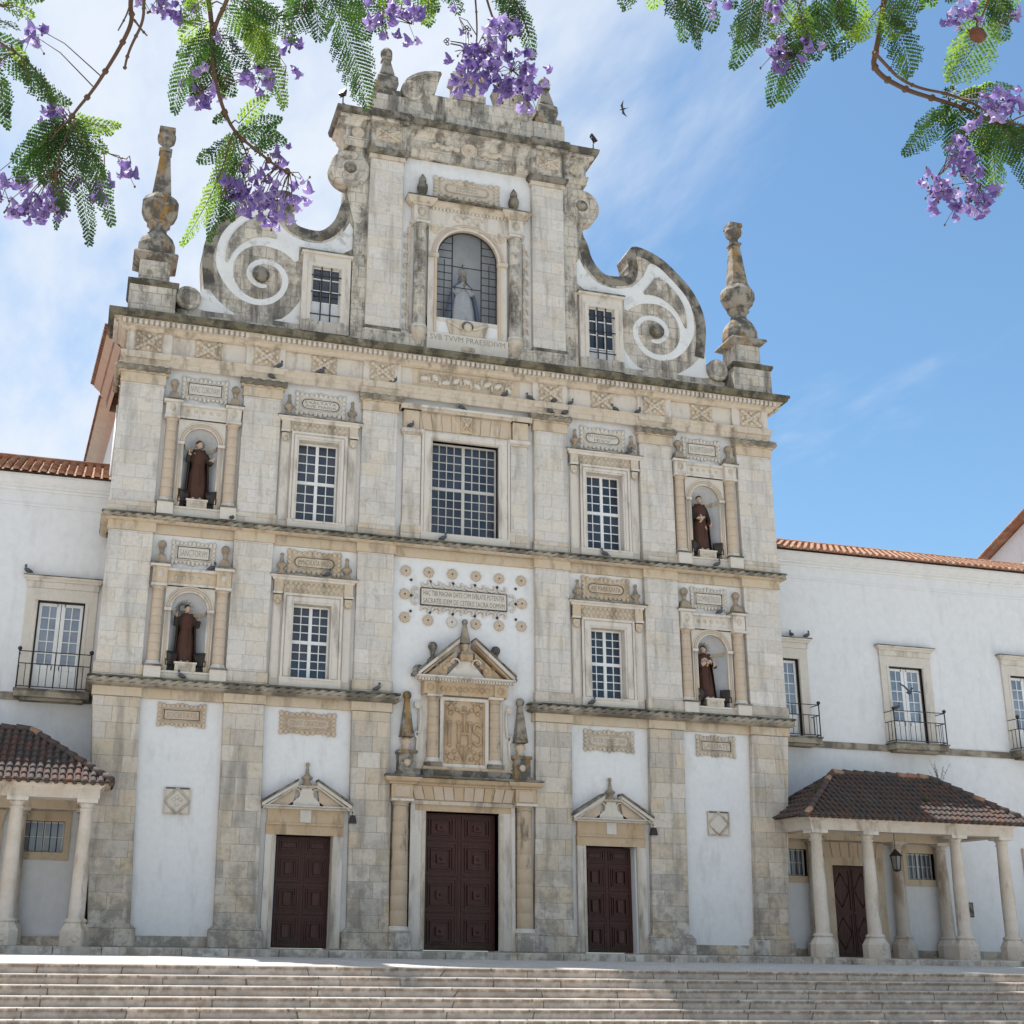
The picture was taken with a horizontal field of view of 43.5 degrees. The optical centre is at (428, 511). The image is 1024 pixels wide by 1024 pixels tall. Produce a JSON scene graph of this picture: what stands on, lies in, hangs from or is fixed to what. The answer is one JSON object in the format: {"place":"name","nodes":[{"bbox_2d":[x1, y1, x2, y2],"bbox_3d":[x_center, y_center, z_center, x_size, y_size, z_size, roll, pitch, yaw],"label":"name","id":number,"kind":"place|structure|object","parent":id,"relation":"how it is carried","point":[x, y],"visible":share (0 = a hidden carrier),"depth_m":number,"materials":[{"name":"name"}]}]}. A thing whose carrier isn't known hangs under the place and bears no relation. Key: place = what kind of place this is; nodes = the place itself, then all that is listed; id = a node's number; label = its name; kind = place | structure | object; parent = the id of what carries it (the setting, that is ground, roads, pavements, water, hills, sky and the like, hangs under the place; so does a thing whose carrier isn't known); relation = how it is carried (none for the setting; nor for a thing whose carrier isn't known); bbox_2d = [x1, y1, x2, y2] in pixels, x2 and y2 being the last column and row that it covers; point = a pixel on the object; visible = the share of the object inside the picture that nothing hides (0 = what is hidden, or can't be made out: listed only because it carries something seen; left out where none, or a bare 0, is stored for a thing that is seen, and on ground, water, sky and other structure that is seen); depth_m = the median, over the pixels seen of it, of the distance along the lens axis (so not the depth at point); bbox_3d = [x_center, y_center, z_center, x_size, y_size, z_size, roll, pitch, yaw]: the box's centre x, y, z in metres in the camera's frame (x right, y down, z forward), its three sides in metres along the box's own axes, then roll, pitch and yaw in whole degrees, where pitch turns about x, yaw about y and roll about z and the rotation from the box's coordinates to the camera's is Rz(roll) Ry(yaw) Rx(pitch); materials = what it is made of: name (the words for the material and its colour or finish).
{"place":"outdoors","nodes":[
{"label":"outdoors","id":0,"kind":"place"},
{"bbox_2d":[0,944,1023,973],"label":"pavement","id":1,"kind":"structure","parent":0,"point":[229,952],"depth_m":35.10,"materials":[{"name":"stone"}]},
{"bbox_2d":[0,453,111,951],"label":"side wing","id":2,"kind":"structure","parent":1,"relation":"on","point":[50,536],"depth_m":38.47,"materials":[{"name":"white paint"}]},
{"bbox_2d":[24,564,32,572],"bbox_3d":[-12.043,1.712,38.585,0.355,0.316,0.145,-4,-19,15],"label":"pigeon","id":3,"kind":"object","parent":2,"relation":"on","point":[27,569],"visible":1,"depth_m":38.54,"materials":[{"name":"stone"}]},
{"bbox_2d":[23,810,71,860],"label":"window","id":4,"kind":"structure","parent":2,"relation":"in","point":[47,833],"depth_m":36.75,"materials":[{"name":"stone"}]},
{"bbox_2d":[17,573,102,690],"bbox_3d":[-11.116,3.709,38.440,2.360,3.540,0.550,6,-19,-14],"label":"balcony window","id":5,"kind":"structure","parent":2,"relation":"in","point":[47,588],"depth_m":38.52,"materials":[{"name":"stone"}]},
{"bbox_2d":[0,723,115,946],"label":"porch","id":6,"kind":"object","parent":1,"relation":"on","point":[40,769],"visible":0.98,"depth_m":33.61,"materials":[{"name":"stone"}]},
{"bbox_2d":[83,25,796,955],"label":"church","id":7,"kind":"structure","parent":1,"relation":"on","point":[477,771],"depth_m":40.18,"materials":[{"name":"stone"}]},
{"bbox_2d":[165,650,176,670],"bbox_3d":[-7.528,4.339,37.254,0.360,0.597,0.387,-14,-24,38],"label":"floodlight","id":8,"kind":"object","parent":7,"relation":"in","point":[171,656],"visible":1,"depth_m":37.16,"materials":[{"name":"black metal"}]},
{"bbox_2d":[177,669,186,678],"bbox_3d":[-7.112,4.691,36.999,0.322,0.287,0.131,3,-18,-6],"label":"pigeon","id":9,"kind":"object","parent":7,"relation":"on","point":[180,675],"visible":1,"depth_m":36.94,"materials":[{"name":"stone"}]},
{"bbox_2d":[177,488,188,505],"bbox_3d":[-7.474,-0.410,38.817,0.360,0.597,0.387,-14,-24,38],"label":"floodlight","id":10,"kind":"object","parent":7,"relation":"in","point":[183,494],"visible":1,"depth_m":38.72,"materials":[{"name":"black metal"}]},
{"bbox_2d":[173,600,200,661],"bbox_3d":[-7.183,3.495,37.817,0.840,2.009,0.558,6,-19,-14],"label":"friar statue","id":11,"kind":"object","parent":7,"relation":"in","point":[186,624],"visible":0.98,"depth_m":37.71,"materials":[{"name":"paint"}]},
{"bbox_2d":[184,441,214,499],"bbox_3d":[-7.017,-1.287,39.377,0.933,2.074,0.635,2,-18,-2],"label":"friar statue","id":12,"kind":"object","parent":7,"relation":"in","point":[199,461],"visible":0.94,"depth_m":39.26,"materials":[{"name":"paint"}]},
{"bbox_2d":[194,653,205,671],"bbox_3d":[-6.687,4.425,37.467,0.387,0.597,0.360,-5,-19,18],"label":"floodlight","id":13,"kind":"object","parent":7,"relation":"in","point":[200,658],"visible":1,"depth_m":37.38,"materials":[{"name":"black metal"}]},
{"bbox_2d":[205,562,216,570],"bbox_3d":[-6.493,1.628,38.249,0.346,0.308,0.141,10,-20,-25],"label":"pigeon","id":14,"kind":"object","parent":7,"relation":"on","point":[212,568],"visible":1,"depth_m":38.20,"materials":[{"name":"stone"}]},
{"bbox_2d":[205,492,216,508],"bbox_3d":[-6.632,-0.325,39.030,0.387,0.597,0.360,-5,-19,18],"label":"floodlight","id":15,"kind":"object","parent":7,"relation":"in","point":[211,497],"visible":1,"depth_m":38.93,"materials":[{"name":"black metal"}]},
{"bbox_2d":[274,360,282,367],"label":"pigeon","id":16,"kind":"object","parent":7,"relation":"on","point":[278,365],"visible":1,"depth_m":40.64,"materials":[{"name":"stone"}]},
{"bbox_2d":[270,836,329,948],"bbox_3d":[-3.660,10.858,36.587,1.680,3.050,0.190,6,-19,-14],"label":"door","id":17,"kind":"structure","parent":7,"relation":"in","point":[301,869],"depth_m":36.55,"materials":[{"name":"paint"}]},
{"bbox_2d":[268,548,358,689],"bbox_3d":[-3.557,3.252,38.817,2.720,4.296,0.700,6,-19,-14],"label":"window","id":18,"kind":"structure","parent":7,"relation":"in","point":[310,640],"depth_m":38.73,"materials":[{"name":"beige stone"}]},
{"bbox_2d":[276,390,363,531],"bbox_3d":[-3.502,-1.575,40.405,2.740,4.658,0.700,6,-19,-14],"label":"window","id":19,"kind":"structure","parent":7,"relation":"in","point":[318,457],"depth_m":40.35,"materials":[{"name":"beige stone"}]},
{"bbox_2d":[321,568,331,576],"bbox_3d":[-3.114,1.859,39.100,0.345,0.308,0.141,8,-19,-20],"label":"pigeon","id":20,"kind":"object","parent":7,"relation":"on","point":[328,574],"visible":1,"depth_m":39.06,"materials":[{"name":"stone"}]},
{"bbox_2d":[299,247,353,336],"bbox_3d":[-3.405,-7.160,42.133,1.760,2.950,0.520,6,-19,-14],"label":"window","id":21,"kind":"structure","parent":7,"relation":"in","point":[326,275],"depth_m":42.07,"materials":[{"name":"beige stone"}]},
{"bbox_2d":[338,88,346,103],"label":"floodlight","id":22,"kind":"object","parent":7,"relation":"on","point":[342,93],"visible":1,"depth_m":44.14,"materials":[{"name":"metal"}]},
{"bbox_2d":[371,682,380,691],"bbox_3d":[-1.565,5.237,38.352,0.321,0.286,0.131,10,-20,-25],"label":"pigeon","id":23,"kind":"object","parent":7,"relation":"on","point":[378,687],"visible":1,"depth_m":38.32,"materials":[{"name":"stone"}]},
{"bbox_2d":[438,532,446,540],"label":"pigeon","id":24,"kind":"object","parent":7,"relation":"on","point":[443,537],"visible":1,"depth_m":40.33,"materials":[{"name":"stone"}]},
{"bbox_2d":[424,813,494,950],"bbox_3d":[0.888,10.916,37.842,2.300,3.880,0.240,6,-19,-14],"label":"door","id":25,"kind":"structure","parent":7,"relation":"in","point":[459,905],"depth_m":37.83,"materials":[{"name":"paint"}]},
{"bbox_2d":[457,403,466,409],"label":"pigeon","id":26,"kind":"object","parent":7,"relation":"on","point":[461,406],"visible":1,"depth_m":41.98,"materials":[{"name":"stone"}]},
{"bbox_2d":[444,264,479,321],"bbox_3d":[1.155,-7.442,44.049,1.347,2.400,0.686,6,-19,-14],"label":"crowned statue","id":27,"kind":"object","parent":7,"relation":"in","point":[464,305],"visible":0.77,"depth_m":43.81,"materials":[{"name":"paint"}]},
{"bbox_2d":[399,402,531,548],"bbox_3d":[1.158,-1.075,41.575,4.480,4.560,0.700,6,-19,-14],"label":"window","id":28,"kind":"structure","parent":7,"relation":"in","point":[450,489],"depth_m":41.57,"materials":[{"name":"beige stone"}]},
{"bbox_2d":[526,392,534,399],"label":"pigeon","id":29,"kind":"object","parent":7,"relation":"on","point":[529,397],"visible":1,"depth_m":42.70,"materials":[{"name":"stone"}]},
{"bbox_2d":[587,696,595,705],"bbox_3d":[5.095,5.900,40.023,0.335,0.299,0.137,8,-19,-20],"label":"pigeon","id":30,"kind":"object","parent":7,"relation":"on","point":[593,701],"visible":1,"depth_m":39.98,"materials":[{"name":"stone"}]},
{"bbox_2d":[590,133,597,147],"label":"floodlight","id":31,"kind":"object","parent":7,"relation":"on","point":[593,138],"visible":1,"depth_m":46.38,"materials":[{"name":"black metal"}]},
{"bbox_2d":[576,289,625,373],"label":"window","id":32,"kind":"structure","parent":7,"relation":"in","point":[600,314],"depth_m":44.44,"materials":[{"name":"beige stone"}]},
{"bbox_2d":[566,425,643,558],"bbox_3d":[5.818,-0.631,42.764,2.740,4.658,0.700,6,-19,-14],"label":"window","id":33,"kind":"structure","parent":7,"relation":"in","point":[603,485],"depth_m":42.72,"materials":[{"name":"beige stone"}]},
{"bbox_2d":[601,548,610,556],"bbox_3d":[5.762,1.308,41.702,0.329,0.293,0.134,0,-18,4],"label":"pigeon","id":34,"kind":"object","parent":7,"relation":"on","point":[605,553],"visible":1,"depth_m":41.65,"materials":[{"name":"stone"}]},
{"bbox_2d":[568,575,647,708],"bbox_3d":[5.705,4.189,41.160,2.720,4.296,0.700,6,-19,-14],"label":"window","id":35,"kind":"structure","parent":7,"relation":"in","point":[607,649],"depth_m":41.08,"materials":[{"name":"beige stone"}]},
{"bbox_2d":[586,847,632,952],"bbox_3d":[5.409,11.777,38.882,1.680,3.050,0.190,6,-19,-14],"label":"door","id":36,"kind":"structure","parent":7,"relation":"in","point":[609,896],"depth_m":38.86,"materials":[{"name":"paint"}]},
{"bbox_2d":[691,540,700,556],"bbox_3d":[8.928,1.251,42.967,0.360,0.597,0.387,-14,-24,38],"label":"floodlight","id":37,"kind":"object","parent":7,"relation":"in","point":[696,545],"visible":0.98,"depth_m":42.86,"materials":[{"name":"black metal"}]},
{"bbox_2d":[692,496,711,549],"bbox_3d":[9.245,0.392,43.499,0.803,2.018,0.629,6,-19,-14],"label":"friar statue","id":38,"kind":"object","parent":7,"relation":"in","point":[701,523],"visible":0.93,"depth_m":43.37,"materials":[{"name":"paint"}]},
{"bbox_2d":[698,688,706,705],"bbox_3d":[8.816,5.994,41.390,0.360,0.597,0.387,-14,-24,38],"label":"floodlight","id":39,"kind":"object","parent":7,"relation":"in","point":[702,695],"visible":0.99,"depth_m":41.28,"materials":[{"name":"black metal"}]},
{"bbox_2d":[698,643,716,697],"bbox_3d":[9.094,5.162,41.936,0.698,1.972,0.547,6,-19,-14],"label":"friar statue","id":40,"kind":"object","parent":7,"relation":"in","point":[706,664],"visible":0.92,"depth_m":41.78,"materials":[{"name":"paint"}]},
{"bbox_2d":[713,559,720,566],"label":"pigeon","id":41,"kind":"object","parent":7,"relation":"on","point":[718,563],"visible":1,"depth_m":42.62,"materials":[{"name":"grey"}]},
{"bbox_2d":[713,543,723,558],"bbox_3d":[9.769,1.336,43.180,0.387,0.597,0.360,-5,-19,18],"label":"floodlight","id":42,"kind":"object","parent":7,"relation":"in","point":[718,547],"visible":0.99,"depth_m":43.08,"materials":[{"name":"black metal"}]},
{"bbox_2d":[715,606,722,613],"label":"pigeon","id":43,"kind":"object","parent":7,"relation":"on","point":[720,611],"visible":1,"depth_m":42.26,"materials":[{"name":"grey"}]},
{"bbox_2d":[720,690,731,707],"bbox_3d":[9.657,6.079,41.603,0.387,0.597,0.360,-5,-19,18],"label":"floodlight","id":44,"kind":"object","parent":7,"relation":"in","point":[725,694],"visible":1,"depth_m":41.51,"materials":[{"name":"black metal"}]},
{"bbox_2d":[773,769,1023,960],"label":"porch","id":45,"kind":"object","parent":1,"relation":"on","point":[867,809],"visible":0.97,"depth_m":40.27,"materials":[{"name":"stone"}]},
{"bbox_2d":[890,834,901,871],"bbox_3d":[14.960,10.851,41.038,0.440,1.320,0.381,6,-19,-14],"label":"hanging lantern","id":46,"kind":"object","parent":45,"relation":"hanging from","point":[895,856],"visible":0.94,"depth_m":40.84,"materials":[{"name":"black metal"}]},
{"bbox_2d":[928,762,948,780],"bbox_3d":[17.192,8.829,43.046,0.660,0.960,0.514,15,-23,-37],"label":"weed","id":47,"kind":"object","parent":45,"relation":"on","point":[936,772],"visible":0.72,"depth_m":43.02,"materials":[{"name":"green plant"}]},
{"bbox_2d":[776,538,1023,958],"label":"side wing","id":48,"kind":"structure","parent":1,"relation":"on","point":[944,634],"depth_m":45.45,"materials":[{"name":"white paint"}]},
{"bbox_2d":[782,636,812,735],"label":"balcony window","id":49,"kind":"structure","parent":48,"relation":"in","point":[793,648],"depth_m":44.59,"materials":[{"name":"stone"}]},
{"bbox_2d":[788,840,808,882],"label":"window","id":50,"kind":"structure","parent":48,"relation":"in","point":[797,872],"depth_m":42.63,"materials":[{"name":"stone"}]},
{"bbox_2d":[874,643,938,743],"bbox_3d":[17.027,6.558,45.562,2.360,3.540,0.550,6,-19,-14],"label":"balcony window","id":51,"kind":"structure","parent":48,"relation":"in","point":[906,663],"depth_m":45.65,"materials":[{"name":"stone"}]},
{"bbox_2d":[901,845,937,886],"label":"window","id":52,"kind":"structure","parent":48,"relation":"in","point":[917,859],"depth_m":43.75,"materials":[{"name":"stone"}]},
{"bbox_2d":[995,654,1023,750],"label":"balcony window","id":53,"kind":"structure","parent":48,"relation":"in","point":[1011,666],"depth_m":46.80,"materials":[{"name":"stone"}]},
{"bbox_2d":[1021,849,1023,868],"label":"door frame","id":54,"kind":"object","parent":48,"relation":"in","point":[1022,850],"depth_m":44.78,"materials":[{"name":"stone"}]},
{"bbox_2d":[620,102,626,116],"bbox_3d":[6.095,-12.570,39.907,0.268,0.540,0.068,-13,13,6],"label":"swift","id":55,"kind":"object","parent":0,"point":[623,109],"visible":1,"depth_m":39.91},
{"bbox_2d":[899,683,921,694],"bbox_3d":[16.631,6.187,44.238,0.800,0.252,0.503,23,9,33],"label":"pigeon","id":56,"kind":"object","parent":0,"point":[910,691],"visible":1,"depth_m":44.23,"materials":[{"name":"stone"}]},
{"bbox_2d":[977,508,1023,563],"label":"gable house","id":57,"kind":"structure","parent":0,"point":[1006,544],"depth_m":59.97,"materials":[{"name":"paint"}]},
{"label":"plaza","id":58,"kind":"structure","parent":0,"visible":0},
{"bbox_2d":[0,0,552,247],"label":"jacaranda tree","id":59,"kind":"object","parent":58,"relation":"on","point":[56,136],"visible":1,"depth_m":6.13,"materials":[{"name":"green plant"}]},
{"bbox_2d":[0,962,1023,1023],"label":"steps","id":60,"kind":"structure","parent":58,"relation":"on","point":[69,993],"depth_m":28.57,"materials":[{"name":"stone"}]},
{"bbox_2d":[617,0,1023,225],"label":"jacaranda tree","id":61,"kind":"object","parent":58,"relation":"on","point":[781,52],"visible":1,"depth_m":6.27,"materials":[{"name":"green plant"}]}
]}

